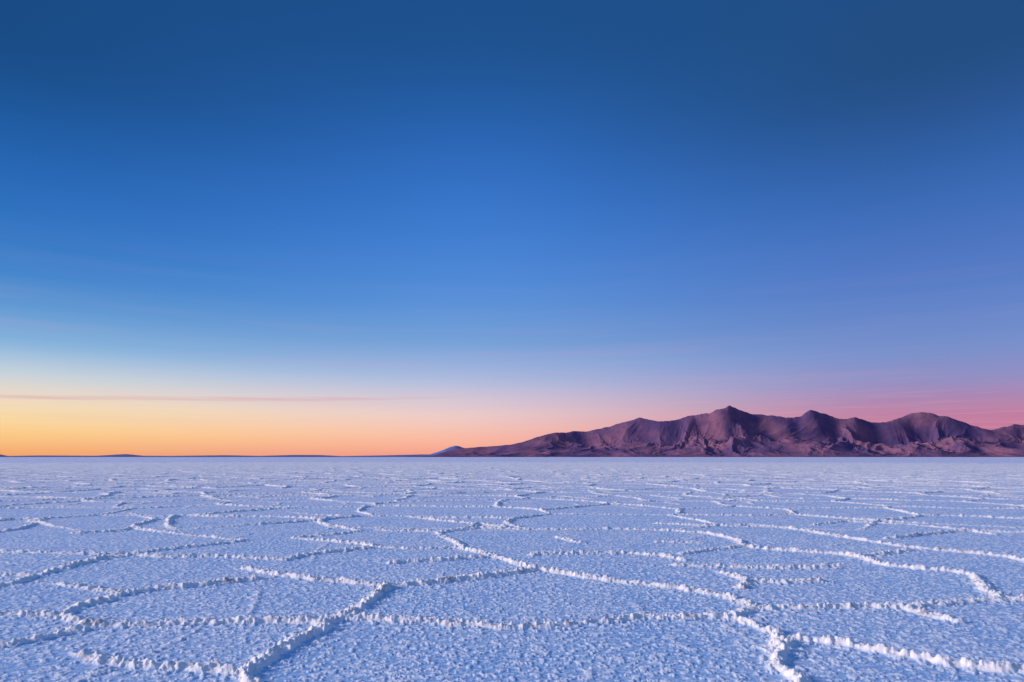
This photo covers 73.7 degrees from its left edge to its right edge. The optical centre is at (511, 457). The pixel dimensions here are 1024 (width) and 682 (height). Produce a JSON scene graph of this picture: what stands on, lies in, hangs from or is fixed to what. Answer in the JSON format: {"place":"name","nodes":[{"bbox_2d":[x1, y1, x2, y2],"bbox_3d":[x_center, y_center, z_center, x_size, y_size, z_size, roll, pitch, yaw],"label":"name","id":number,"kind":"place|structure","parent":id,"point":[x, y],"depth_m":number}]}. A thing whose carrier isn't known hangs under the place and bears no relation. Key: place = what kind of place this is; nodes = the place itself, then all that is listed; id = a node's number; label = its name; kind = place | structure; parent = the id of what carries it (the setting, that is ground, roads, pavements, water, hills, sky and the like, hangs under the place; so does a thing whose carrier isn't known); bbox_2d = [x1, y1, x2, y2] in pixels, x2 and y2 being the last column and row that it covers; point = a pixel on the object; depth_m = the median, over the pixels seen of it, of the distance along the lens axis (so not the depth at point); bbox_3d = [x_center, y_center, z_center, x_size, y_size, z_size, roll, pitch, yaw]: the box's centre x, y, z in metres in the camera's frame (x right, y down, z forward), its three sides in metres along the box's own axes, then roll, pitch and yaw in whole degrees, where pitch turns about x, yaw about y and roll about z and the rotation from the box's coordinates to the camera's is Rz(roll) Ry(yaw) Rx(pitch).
{"place":"outdoors","nodes":[
{"label":"outdoors","id":0,"kind":"place"},
{"bbox_2d":[0,454,433,456],"bbox_3d":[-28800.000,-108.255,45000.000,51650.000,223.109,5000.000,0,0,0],"label":"distant hills","id":1,"kind":"structure","parent":0,"point":[130,455],"depth_m":43949.54},
{"bbox_2d":[429,446,462,454],"bbox_3d":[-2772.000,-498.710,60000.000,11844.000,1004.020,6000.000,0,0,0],"label":"distant mountain","id":2,"kind":"structure","parent":0,"point":[452,448],"depth_m":59933.51},
{"bbox_2d":[0,457,1023,681],"bbox_3d":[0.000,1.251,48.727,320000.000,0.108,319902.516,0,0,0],"label":"salt flat ground","id":3,"kind":"structure","parent":0,"point":[511,569],"depth_m":7.87},
{"bbox_2d":[0,0,1023,455],"label":"sky","id":4,"kind":"structure","parent":0,"point":[228,227]},
{"bbox_2d":[425,405,1023,456],"bbox_3d":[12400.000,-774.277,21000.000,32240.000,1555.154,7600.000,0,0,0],"label":"mountain range","id":5,"kind":"structure","parent":0,"point":[729,431],"depth_m":20198.47}
]}

